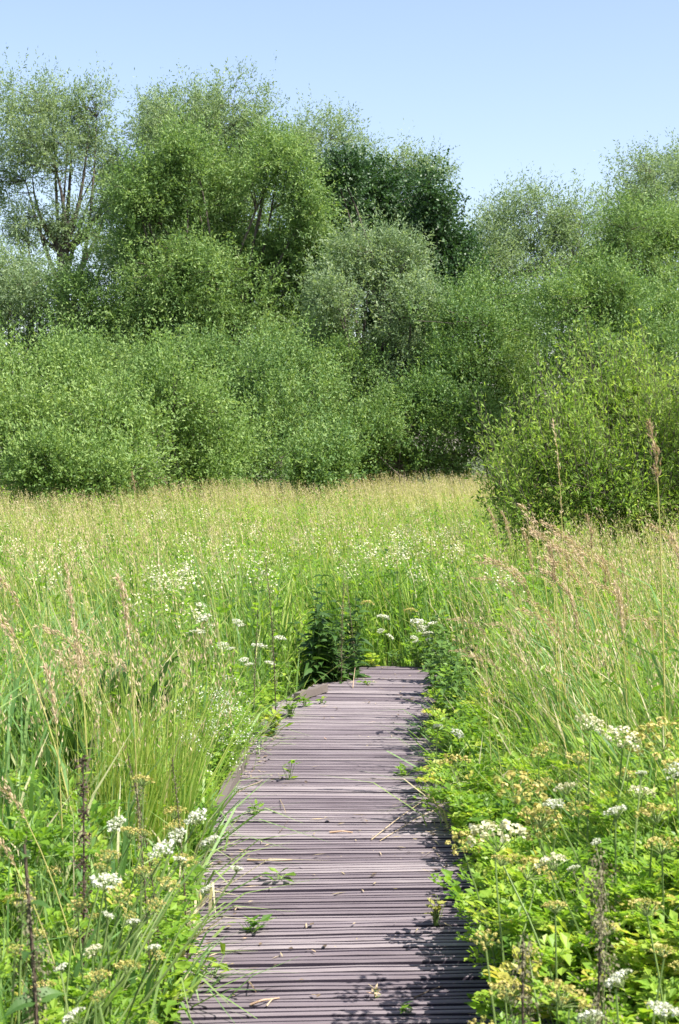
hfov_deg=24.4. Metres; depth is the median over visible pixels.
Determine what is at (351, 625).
nettle
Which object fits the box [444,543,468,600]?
meadowsweet
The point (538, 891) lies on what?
umbel plant
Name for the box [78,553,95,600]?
meadowsweet
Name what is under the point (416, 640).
umbel plant
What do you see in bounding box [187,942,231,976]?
weed sprig
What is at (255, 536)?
meadowsweet
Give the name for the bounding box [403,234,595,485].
sallow shrub
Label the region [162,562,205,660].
meadowsweet
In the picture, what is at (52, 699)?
reed stalk
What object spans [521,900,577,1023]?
umbel plant
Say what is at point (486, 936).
umbel plant
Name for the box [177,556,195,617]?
meadowsweet
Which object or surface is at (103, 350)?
sallow shrub
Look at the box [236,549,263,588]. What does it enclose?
meadowsweet
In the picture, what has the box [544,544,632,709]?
reed stalk
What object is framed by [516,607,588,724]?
reed stalk
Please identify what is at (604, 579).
reed stalk
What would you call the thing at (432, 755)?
umbel plant
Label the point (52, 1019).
umbel plant
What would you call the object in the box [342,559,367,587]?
meadowsweet
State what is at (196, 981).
grass clump
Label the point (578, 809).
umbel plant
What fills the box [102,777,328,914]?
grass clump
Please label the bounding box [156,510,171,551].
meadowsweet
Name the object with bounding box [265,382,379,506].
sallow shrub
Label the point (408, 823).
dry stem
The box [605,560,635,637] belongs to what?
reed stalk
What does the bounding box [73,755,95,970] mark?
dock spike
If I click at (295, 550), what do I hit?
meadowsweet
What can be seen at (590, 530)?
reed stalk
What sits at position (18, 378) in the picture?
sallow shrub
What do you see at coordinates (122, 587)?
reed stalk
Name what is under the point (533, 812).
umbel plant
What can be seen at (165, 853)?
umbel plant
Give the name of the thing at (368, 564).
meadowsweet
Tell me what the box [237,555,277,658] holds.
meadowsweet
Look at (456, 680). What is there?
nettle
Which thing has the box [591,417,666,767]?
reed stalk
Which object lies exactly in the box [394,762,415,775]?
weed sprig
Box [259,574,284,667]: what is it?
meadowsweet
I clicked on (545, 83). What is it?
sky
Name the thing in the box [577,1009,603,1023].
umbel plant
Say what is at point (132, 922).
umbel plant
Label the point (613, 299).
sallow shrub
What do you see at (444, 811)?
grass clump
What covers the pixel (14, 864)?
reed stalk
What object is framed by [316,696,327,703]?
weed sprig
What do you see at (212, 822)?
grass clump
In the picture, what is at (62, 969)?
umbel plant
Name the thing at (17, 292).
willow tree
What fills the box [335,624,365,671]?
nettle
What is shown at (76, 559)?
meadowsweet
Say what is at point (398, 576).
meadowsweet
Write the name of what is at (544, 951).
umbel plant
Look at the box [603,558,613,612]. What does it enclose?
reed stalk
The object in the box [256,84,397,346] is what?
willow tree
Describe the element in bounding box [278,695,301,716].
weed sprig
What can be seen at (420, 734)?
weed sprig
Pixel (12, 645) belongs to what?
reed stalk
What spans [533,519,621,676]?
reed stalk
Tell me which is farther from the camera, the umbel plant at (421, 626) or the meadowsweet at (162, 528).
the meadowsweet at (162, 528)
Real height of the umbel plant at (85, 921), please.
0.916 m
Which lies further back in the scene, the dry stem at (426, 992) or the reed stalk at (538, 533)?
the reed stalk at (538, 533)
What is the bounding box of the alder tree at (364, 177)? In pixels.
[301,133,494,490]
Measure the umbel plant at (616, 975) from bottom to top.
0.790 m
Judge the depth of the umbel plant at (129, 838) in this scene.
4.68 m
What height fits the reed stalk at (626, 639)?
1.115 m
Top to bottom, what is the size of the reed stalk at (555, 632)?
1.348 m
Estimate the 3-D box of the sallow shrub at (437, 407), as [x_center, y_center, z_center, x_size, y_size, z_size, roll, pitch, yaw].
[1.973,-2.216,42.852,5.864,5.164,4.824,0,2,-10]
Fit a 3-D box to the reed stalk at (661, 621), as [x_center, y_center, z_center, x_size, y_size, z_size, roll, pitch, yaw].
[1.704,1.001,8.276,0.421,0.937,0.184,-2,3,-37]
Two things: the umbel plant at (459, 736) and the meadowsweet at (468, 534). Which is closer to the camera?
the umbel plant at (459, 736)
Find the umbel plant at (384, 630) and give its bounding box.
[367,614,389,665]
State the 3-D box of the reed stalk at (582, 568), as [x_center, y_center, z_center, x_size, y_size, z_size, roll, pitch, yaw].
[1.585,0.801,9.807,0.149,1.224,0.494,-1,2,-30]
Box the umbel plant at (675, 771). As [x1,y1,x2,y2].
[659,761,678,891]
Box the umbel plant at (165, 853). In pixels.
[67,839,174,1023]
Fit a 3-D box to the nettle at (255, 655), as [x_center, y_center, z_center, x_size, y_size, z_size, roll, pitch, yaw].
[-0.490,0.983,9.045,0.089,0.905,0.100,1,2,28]
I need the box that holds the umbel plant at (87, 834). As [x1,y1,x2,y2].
[81,832,129,978]
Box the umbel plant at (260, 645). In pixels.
[235,643,275,708]
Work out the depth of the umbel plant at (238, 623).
10.27 m
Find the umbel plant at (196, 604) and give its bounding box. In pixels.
[182,602,214,653]
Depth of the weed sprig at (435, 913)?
5.32 m
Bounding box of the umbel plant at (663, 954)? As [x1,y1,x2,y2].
[649,944,676,1023]
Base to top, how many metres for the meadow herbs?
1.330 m
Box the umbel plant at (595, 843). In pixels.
[577,838,649,1012]
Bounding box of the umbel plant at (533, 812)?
[492,769,611,929]
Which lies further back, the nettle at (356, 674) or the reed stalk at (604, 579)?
the nettle at (356, 674)
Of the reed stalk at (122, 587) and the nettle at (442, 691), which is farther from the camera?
the nettle at (442, 691)
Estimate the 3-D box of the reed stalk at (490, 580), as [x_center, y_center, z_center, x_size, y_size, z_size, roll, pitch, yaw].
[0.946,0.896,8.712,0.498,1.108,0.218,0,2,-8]
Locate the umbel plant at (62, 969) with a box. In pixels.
[54,962,70,1023]
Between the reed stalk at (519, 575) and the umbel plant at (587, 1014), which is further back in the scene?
the reed stalk at (519, 575)
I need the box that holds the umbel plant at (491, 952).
[445,831,550,1016]
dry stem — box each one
[247,859,291,860]
[250,997,278,1005]
[330,830,352,832]
[371,783,451,839]
[380,804,445,840]
[414,985,442,998]
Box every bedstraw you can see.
[174,680,223,808]
[198,642,254,772]
[206,689,263,780]
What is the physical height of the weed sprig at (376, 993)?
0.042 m
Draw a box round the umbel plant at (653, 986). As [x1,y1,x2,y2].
[628,898,678,1023]
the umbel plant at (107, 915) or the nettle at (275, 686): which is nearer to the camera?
the umbel plant at (107, 915)
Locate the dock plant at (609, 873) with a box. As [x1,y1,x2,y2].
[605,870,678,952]
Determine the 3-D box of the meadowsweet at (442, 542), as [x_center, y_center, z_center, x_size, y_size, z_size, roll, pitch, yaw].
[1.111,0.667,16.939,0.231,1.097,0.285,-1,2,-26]
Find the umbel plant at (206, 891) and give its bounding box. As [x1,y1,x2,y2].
[129,885,213,1021]
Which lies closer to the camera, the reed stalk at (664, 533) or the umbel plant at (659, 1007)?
the umbel plant at (659, 1007)
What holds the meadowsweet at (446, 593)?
on the ground at (480, 468)
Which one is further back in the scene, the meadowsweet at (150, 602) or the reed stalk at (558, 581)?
the meadowsweet at (150, 602)
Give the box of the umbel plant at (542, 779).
[512,741,566,847]
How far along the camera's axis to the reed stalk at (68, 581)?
7.93 m
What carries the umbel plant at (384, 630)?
on the ground at (480, 468)
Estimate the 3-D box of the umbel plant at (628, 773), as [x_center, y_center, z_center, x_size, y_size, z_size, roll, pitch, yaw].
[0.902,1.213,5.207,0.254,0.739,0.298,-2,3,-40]
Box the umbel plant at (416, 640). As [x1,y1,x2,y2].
[403,635,418,666]
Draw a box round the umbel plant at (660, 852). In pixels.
[608,834,678,999]
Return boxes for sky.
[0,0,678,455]
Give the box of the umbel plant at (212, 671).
[207,642,234,698]
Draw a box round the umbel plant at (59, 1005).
[27,928,83,1023]
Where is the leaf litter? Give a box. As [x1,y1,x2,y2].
[177,667,530,1023]
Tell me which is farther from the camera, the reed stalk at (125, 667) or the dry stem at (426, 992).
the reed stalk at (125, 667)
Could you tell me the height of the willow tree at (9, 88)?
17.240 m
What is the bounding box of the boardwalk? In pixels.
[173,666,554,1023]
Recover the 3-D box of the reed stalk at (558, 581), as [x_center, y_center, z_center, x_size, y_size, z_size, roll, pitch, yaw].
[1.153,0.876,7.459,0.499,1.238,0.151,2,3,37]
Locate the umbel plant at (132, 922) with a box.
[81,918,140,1023]
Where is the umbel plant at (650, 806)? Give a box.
[594,802,675,1006]
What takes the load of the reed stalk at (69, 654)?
on the ground at (480, 468)
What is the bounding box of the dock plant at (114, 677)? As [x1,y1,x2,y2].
[58,653,149,757]
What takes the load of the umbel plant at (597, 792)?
on the ground at (480, 468)
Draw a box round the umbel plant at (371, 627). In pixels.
[360,600,385,660]
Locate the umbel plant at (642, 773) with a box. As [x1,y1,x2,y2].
[593,770,658,965]
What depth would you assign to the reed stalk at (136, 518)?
16.01 m
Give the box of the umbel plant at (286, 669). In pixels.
[274,635,308,700]
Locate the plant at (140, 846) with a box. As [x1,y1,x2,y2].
[131,772,165,1023]
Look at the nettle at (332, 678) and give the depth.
11.03 m
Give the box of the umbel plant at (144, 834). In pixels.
[95,808,206,984]
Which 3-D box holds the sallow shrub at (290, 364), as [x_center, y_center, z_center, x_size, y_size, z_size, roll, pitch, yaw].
[-1.465,-2.614,40.212,4.512,6.161,6.094,0,2,0]
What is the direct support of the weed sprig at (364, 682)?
on the boardwalk
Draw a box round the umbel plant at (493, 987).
[467,979,531,1023]
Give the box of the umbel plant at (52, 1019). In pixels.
[4,892,111,1023]
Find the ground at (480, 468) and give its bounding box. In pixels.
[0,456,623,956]
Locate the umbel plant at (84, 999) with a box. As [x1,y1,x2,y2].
[74,897,165,1011]
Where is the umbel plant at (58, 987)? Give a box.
[46,897,137,1023]
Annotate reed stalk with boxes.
[0,571,62,724]
[0,610,79,854]
[0,776,76,962]
[0,838,71,1023]
[2,625,19,690]
[8,662,63,897]
[33,624,140,823]
[34,616,88,800]
[36,562,73,685]
[46,654,87,780]
[54,648,83,743]
[57,587,78,701]
[65,644,73,668]
[71,572,139,856]
[72,645,96,724]
[77,629,107,737]
[88,650,157,770]
[124,472,138,571]
[445,617,512,722]
[448,649,502,722]
[461,653,520,738]
[469,575,543,685]
[473,559,560,700]
[474,508,503,627]
[475,554,581,776]
[485,621,553,734]
[500,510,515,606]
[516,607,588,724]
[517,502,552,673]
[519,571,575,654]
[521,531,538,666]
[522,527,612,696]
[522,598,584,745]
[523,545,560,759]
[525,420,565,719]
[531,533,586,642]
[531,545,557,747]
[532,565,607,722]
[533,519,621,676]
[537,555,624,714]
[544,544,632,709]
[544,583,586,752]
[546,530,628,671]
[554,553,572,665]
[556,590,570,654]
[563,542,599,634]
[564,548,634,703]
[571,513,596,700]
[587,553,608,662]
[588,580,652,692]
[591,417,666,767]
[594,579,628,744]
[602,585,632,659]
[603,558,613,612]
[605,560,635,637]
[612,587,631,707]
[619,614,669,684]
[620,556,624,597]
[625,587,629,651]
[644,616,678,662]
[648,523,678,589]
[652,530,678,640]
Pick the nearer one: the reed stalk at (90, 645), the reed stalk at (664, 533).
the reed stalk at (90, 645)
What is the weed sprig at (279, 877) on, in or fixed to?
on the boardwalk
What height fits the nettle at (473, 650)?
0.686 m
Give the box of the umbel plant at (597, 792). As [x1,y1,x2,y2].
[590,725,656,854]
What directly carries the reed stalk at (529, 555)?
on the ground at (480, 468)
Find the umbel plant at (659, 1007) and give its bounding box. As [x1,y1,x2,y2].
[646,1001,678,1023]
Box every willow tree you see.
[0,46,145,332]
[0,49,44,339]
[0,227,109,402]
[30,88,359,436]
[69,50,290,317]
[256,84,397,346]
[276,184,464,490]
[355,118,480,490]
[454,160,645,476]
[557,178,678,296]
[579,125,678,363]
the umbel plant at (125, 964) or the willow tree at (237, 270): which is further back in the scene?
the willow tree at (237, 270)
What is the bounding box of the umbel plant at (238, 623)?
[220,619,251,689]
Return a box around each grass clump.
[93,899,296,1023]
[95,862,318,982]
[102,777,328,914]
[106,756,309,858]
[170,689,310,754]
[232,695,311,736]
[326,736,543,833]
[340,716,524,784]
[380,690,497,759]
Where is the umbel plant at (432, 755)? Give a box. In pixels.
[412,724,448,800]
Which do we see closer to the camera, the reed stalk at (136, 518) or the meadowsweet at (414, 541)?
the reed stalk at (136, 518)
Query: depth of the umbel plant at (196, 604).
11.02 m
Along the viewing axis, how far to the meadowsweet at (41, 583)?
12.35 m
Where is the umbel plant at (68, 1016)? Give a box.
[62,1007,84,1023]
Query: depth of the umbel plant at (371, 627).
12.32 m
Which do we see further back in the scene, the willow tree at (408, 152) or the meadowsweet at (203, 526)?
the willow tree at (408, 152)
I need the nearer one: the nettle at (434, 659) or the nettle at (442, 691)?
the nettle at (442, 691)
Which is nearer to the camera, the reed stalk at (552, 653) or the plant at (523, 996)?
the plant at (523, 996)
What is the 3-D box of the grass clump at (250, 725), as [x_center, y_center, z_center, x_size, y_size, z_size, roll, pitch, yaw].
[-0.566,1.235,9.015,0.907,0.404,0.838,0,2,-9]
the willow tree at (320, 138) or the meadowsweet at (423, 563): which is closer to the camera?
the meadowsweet at (423, 563)
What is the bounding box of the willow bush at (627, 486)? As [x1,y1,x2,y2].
[460,306,678,575]
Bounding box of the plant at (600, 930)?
[551,841,638,1023]
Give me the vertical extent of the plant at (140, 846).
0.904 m
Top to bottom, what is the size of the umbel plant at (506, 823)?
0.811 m
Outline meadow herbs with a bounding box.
[0,485,678,1023]
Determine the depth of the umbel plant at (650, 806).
4.19 m
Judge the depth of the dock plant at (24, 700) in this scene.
6.16 m
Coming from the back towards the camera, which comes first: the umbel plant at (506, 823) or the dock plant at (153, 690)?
the dock plant at (153, 690)
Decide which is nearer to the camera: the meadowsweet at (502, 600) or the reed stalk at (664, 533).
the reed stalk at (664, 533)
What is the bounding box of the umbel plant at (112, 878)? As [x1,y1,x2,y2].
[63,872,140,1020]
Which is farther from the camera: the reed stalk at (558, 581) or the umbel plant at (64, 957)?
the reed stalk at (558, 581)
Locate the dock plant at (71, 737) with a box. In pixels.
[29,697,116,827]
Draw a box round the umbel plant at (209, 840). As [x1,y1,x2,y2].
[102,835,219,1022]
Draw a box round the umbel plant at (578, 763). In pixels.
[547,751,595,847]
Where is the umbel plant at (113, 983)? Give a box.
[100,876,179,1023]
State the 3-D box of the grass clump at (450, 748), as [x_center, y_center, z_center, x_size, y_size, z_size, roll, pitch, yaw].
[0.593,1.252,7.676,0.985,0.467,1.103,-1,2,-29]
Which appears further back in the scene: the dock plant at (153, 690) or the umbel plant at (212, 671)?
the umbel plant at (212, 671)
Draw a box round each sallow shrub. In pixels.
[0,297,130,508]
[0,393,152,515]
[22,295,196,481]
[36,349,204,507]
[110,290,295,509]
[116,300,313,475]
[196,297,368,498]
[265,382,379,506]
[290,309,399,471]
[319,336,524,494]
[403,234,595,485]
[521,233,678,471]
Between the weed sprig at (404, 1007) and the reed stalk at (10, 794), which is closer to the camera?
the reed stalk at (10, 794)
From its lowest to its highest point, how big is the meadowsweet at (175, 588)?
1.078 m
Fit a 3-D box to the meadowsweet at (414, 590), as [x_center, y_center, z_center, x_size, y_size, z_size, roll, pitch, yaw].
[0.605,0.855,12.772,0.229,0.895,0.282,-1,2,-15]
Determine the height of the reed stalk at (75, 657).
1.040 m
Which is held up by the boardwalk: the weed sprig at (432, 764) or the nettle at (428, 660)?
the weed sprig at (432, 764)
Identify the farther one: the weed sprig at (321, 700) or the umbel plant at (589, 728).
the weed sprig at (321, 700)
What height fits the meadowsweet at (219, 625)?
1.064 m
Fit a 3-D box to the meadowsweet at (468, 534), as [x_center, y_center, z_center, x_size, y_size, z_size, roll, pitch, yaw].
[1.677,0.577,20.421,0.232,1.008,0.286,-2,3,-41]
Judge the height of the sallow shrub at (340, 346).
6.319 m
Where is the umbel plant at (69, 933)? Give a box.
[60,927,86,1023]
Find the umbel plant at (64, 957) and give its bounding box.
[35,849,148,1023]
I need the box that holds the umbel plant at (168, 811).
[114,805,188,941]
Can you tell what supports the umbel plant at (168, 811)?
on the ground at (480, 468)
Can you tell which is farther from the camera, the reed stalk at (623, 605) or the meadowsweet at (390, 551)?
the meadowsweet at (390, 551)
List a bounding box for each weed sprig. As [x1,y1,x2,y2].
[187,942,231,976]
[229,914,276,932]
[248,799,264,813]
[258,708,294,735]
[261,867,295,882]
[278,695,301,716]
[281,759,299,779]
[298,696,313,706]
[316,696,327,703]
[357,678,370,684]
[361,653,379,666]
[365,983,380,997]
[385,649,404,665]
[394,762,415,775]
[399,1001,412,1013]
[407,643,428,666]
[408,722,429,736]
[414,760,445,792]
[423,894,445,925]
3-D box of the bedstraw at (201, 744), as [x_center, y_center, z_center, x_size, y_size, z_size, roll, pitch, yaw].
[-0.636,1.131,6.984,0.241,0.766,0.644,0,2,0]
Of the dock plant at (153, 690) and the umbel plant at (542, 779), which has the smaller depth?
the umbel plant at (542, 779)
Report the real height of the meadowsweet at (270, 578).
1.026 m
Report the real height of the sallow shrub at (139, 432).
4.216 m
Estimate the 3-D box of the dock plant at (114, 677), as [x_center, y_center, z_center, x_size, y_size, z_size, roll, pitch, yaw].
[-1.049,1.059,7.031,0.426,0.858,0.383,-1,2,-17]
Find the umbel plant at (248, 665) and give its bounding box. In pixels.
[221,657,252,724]
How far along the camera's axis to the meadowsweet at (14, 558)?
13.90 m
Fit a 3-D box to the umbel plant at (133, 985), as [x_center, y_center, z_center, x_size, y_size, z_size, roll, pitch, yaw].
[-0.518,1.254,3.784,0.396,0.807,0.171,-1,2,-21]
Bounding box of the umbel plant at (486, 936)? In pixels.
[469,929,531,1023]
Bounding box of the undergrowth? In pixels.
[0,672,678,1023]
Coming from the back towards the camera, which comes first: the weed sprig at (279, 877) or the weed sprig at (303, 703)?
the weed sprig at (303, 703)
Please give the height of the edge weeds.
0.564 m
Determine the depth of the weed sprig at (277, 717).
8.89 m
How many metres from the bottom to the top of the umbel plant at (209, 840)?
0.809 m
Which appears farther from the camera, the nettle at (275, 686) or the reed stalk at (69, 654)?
the nettle at (275, 686)
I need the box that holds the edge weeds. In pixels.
[72,657,592,1023]
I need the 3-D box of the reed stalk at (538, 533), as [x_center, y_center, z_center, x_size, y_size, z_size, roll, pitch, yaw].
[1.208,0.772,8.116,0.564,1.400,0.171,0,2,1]
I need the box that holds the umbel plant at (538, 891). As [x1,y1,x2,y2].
[518,816,590,952]
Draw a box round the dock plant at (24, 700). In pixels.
[13,679,90,782]
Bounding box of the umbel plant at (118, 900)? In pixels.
[77,883,165,1023]
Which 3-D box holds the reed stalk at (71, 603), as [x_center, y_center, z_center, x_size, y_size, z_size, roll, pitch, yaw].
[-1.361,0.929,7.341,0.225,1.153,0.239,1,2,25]
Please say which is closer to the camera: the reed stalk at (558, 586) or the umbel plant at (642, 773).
the umbel plant at (642, 773)
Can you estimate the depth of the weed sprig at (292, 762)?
7.70 m
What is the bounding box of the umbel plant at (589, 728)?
[563,713,644,894]
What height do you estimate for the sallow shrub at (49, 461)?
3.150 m
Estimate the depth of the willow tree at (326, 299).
44.75 m
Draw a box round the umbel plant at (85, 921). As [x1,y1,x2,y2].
[17,815,186,1019]
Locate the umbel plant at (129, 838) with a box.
[73,826,159,968]
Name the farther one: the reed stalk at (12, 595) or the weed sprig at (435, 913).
the reed stalk at (12, 595)
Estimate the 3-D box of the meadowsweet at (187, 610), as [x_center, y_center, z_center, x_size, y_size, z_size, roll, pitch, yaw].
[-1.098,0.861,10.936,0.282,1.012,0.349,-2,3,-41]
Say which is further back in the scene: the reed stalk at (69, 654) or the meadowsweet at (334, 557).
the meadowsweet at (334, 557)
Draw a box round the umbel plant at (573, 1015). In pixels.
[565,921,633,1023]
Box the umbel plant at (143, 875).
[55,866,155,985]
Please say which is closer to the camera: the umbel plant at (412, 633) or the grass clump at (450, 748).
the grass clump at (450, 748)
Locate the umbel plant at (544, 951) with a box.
[491,854,587,1013]
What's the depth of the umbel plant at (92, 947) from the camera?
3.36 m
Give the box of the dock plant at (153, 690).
[96,654,181,735]
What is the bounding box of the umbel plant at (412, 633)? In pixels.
[400,607,422,664]
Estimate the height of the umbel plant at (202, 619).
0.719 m
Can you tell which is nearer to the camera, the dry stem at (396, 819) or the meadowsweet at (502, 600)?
the dry stem at (396, 819)
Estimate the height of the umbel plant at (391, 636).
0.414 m
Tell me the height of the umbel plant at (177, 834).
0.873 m
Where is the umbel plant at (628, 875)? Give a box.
[560,804,652,1003]
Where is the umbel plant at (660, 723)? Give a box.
[625,716,678,817]
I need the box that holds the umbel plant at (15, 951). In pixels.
[6,944,23,1023]
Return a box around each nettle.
[127,748,176,988]
[169,754,200,984]
[250,609,260,732]
[262,560,284,709]
[287,590,332,688]
[294,574,342,689]
[303,587,374,678]
[311,607,362,682]
[333,591,372,665]
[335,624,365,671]
[337,582,345,683]
[345,586,358,669]
[417,610,464,667]
[418,645,478,721]
[420,640,454,698]
[423,616,487,683]
[427,625,474,698]
[432,656,477,708]
[456,620,491,683]
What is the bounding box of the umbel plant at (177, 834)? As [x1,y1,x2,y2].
[111,827,243,1023]
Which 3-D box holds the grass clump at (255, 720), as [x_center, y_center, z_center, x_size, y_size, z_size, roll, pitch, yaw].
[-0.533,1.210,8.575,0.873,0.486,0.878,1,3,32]
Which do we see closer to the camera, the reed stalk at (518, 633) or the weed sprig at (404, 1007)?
the weed sprig at (404, 1007)
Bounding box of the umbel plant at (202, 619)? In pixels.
[185,613,223,679]
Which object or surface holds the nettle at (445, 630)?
on the ground at (480, 468)
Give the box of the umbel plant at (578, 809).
[559,800,593,887]
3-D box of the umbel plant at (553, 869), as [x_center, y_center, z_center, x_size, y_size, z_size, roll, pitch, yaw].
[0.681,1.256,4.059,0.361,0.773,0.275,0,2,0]
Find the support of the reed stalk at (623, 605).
on the ground at (480, 468)
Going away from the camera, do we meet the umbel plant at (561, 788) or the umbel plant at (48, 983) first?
the umbel plant at (48, 983)
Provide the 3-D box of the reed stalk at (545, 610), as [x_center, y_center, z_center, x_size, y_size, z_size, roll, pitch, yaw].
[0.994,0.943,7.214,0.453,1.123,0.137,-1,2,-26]
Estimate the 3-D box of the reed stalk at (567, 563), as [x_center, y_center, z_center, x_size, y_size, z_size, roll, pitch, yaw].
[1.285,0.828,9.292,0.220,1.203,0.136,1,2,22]
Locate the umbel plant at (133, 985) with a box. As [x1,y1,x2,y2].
[86,853,196,1023]
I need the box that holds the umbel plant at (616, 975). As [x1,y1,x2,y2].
[603,968,632,1023]
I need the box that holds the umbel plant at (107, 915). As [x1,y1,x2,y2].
[74,911,123,1023]
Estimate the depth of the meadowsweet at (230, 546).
15.92 m
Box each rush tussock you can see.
[0,633,289,863]
[5,621,354,855]
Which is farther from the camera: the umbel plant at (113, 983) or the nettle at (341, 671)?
the nettle at (341, 671)
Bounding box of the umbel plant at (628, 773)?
[615,767,641,831]
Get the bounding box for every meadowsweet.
[0,538,32,579]
[25,554,52,615]
[30,561,62,638]
[47,538,60,574]
[59,534,92,597]
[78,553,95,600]
[106,568,130,623]
[113,584,156,683]
[130,561,169,643]
[141,565,170,650]
[143,581,177,644]
[152,571,178,604]
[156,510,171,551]
[160,568,203,649]
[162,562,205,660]
[165,595,216,697]
[167,577,189,620]
[170,550,200,627]
[172,534,200,579]
[173,528,196,576]
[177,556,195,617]
[192,508,215,554]
[202,566,236,684]
[213,538,244,582]
[223,531,235,568]
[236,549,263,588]
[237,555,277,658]
[241,524,270,559]
[254,545,283,621]
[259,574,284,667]
[278,556,290,578]
[285,535,306,566]
[305,523,325,574]
[305,542,325,590]
[329,538,342,593]
[333,558,360,642]
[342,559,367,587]
[346,547,391,621]
[349,535,368,571]
[357,541,381,647]
[369,522,403,579]
[375,541,417,632]
[378,537,403,569]
[386,552,408,618]
[390,541,417,596]
[396,523,404,561]
[401,563,426,632]
[405,526,424,559]
[405,543,433,590]
[422,528,440,573]
[434,535,469,591]
[434,562,451,641]
[436,526,453,574]
[442,527,460,554]
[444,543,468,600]
[452,518,468,560]
[460,521,475,555]
[485,562,524,654]
[493,528,508,576]
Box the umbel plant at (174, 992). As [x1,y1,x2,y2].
[87,774,194,1003]
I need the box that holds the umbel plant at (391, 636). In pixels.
[386,633,404,664]
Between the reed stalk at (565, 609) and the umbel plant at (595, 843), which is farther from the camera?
the reed stalk at (565, 609)
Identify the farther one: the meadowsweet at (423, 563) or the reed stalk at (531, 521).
the meadowsweet at (423, 563)
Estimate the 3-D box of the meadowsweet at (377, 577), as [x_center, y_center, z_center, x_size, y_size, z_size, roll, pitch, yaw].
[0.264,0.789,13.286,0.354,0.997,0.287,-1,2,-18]
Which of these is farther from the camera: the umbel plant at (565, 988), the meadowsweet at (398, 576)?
the meadowsweet at (398, 576)
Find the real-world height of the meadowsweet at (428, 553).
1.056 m
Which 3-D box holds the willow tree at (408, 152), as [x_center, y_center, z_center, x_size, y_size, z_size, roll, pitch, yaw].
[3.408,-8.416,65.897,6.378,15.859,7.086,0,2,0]
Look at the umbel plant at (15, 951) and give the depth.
3.17 m
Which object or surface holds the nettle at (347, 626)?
on the ground at (480, 468)
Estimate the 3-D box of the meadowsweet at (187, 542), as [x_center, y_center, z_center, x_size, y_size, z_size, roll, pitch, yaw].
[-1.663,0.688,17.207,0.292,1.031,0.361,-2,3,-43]
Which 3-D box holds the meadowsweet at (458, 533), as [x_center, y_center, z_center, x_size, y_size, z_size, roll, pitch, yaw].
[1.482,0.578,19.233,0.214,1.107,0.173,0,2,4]
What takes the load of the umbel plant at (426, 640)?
on the ground at (480, 468)
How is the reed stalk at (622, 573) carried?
on the ground at (480, 468)
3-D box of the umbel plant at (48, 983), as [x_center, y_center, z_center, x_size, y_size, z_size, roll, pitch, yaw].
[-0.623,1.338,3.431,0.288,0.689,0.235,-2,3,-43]
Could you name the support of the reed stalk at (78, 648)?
on the ground at (480, 468)
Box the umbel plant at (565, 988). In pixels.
[543,976,591,1023]
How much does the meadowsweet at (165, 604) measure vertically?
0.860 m
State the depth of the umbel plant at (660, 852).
4.03 m
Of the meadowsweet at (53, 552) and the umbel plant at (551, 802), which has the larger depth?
the meadowsweet at (53, 552)
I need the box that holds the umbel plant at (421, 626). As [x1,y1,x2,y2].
[407,618,432,659]
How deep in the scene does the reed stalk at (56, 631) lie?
5.83 m
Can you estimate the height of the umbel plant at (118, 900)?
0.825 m
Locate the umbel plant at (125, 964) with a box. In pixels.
[85,959,141,1021]
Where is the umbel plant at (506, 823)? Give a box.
[467,819,558,1023]
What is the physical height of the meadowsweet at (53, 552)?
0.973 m
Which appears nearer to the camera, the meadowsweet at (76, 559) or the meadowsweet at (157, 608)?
the meadowsweet at (157, 608)
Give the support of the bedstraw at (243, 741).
on the ground at (480, 468)
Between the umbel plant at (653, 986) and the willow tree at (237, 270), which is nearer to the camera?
the umbel plant at (653, 986)
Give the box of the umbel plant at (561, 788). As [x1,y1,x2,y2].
[492,782,583,1007]
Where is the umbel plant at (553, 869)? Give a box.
[534,852,626,1021]
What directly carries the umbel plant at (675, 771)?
on the ground at (480, 468)
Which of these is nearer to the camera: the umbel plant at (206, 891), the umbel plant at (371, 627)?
the umbel plant at (206, 891)
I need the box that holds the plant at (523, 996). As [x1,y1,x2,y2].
[499,912,548,1023]
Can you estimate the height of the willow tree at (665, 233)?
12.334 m
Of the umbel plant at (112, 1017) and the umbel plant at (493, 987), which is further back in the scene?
the umbel plant at (112, 1017)
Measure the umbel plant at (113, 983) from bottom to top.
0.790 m
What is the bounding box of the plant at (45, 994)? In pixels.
[0,812,66,1023]
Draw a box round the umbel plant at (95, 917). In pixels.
[38,865,98,998]
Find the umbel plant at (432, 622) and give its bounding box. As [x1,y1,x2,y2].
[421,621,437,654]
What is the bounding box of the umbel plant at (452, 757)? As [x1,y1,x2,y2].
[437,753,470,841]
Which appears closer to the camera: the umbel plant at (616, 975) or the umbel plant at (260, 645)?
the umbel plant at (616, 975)
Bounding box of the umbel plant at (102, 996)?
[90,989,157,1023]
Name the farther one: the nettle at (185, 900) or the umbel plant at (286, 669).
the umbel plant at (286, 669)
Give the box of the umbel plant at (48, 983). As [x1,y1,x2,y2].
[30,980,56,1023]
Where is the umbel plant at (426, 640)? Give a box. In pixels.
[417,637,435,669]
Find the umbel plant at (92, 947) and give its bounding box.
[83,943,100,1023]
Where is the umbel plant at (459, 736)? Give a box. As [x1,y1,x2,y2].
[451,729,483,788]
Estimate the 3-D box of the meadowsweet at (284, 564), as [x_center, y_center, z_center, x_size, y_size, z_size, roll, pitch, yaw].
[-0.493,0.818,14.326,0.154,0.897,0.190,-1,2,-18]
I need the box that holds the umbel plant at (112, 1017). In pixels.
[104,944,160,1023]
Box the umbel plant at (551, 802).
[542,798,641,975]

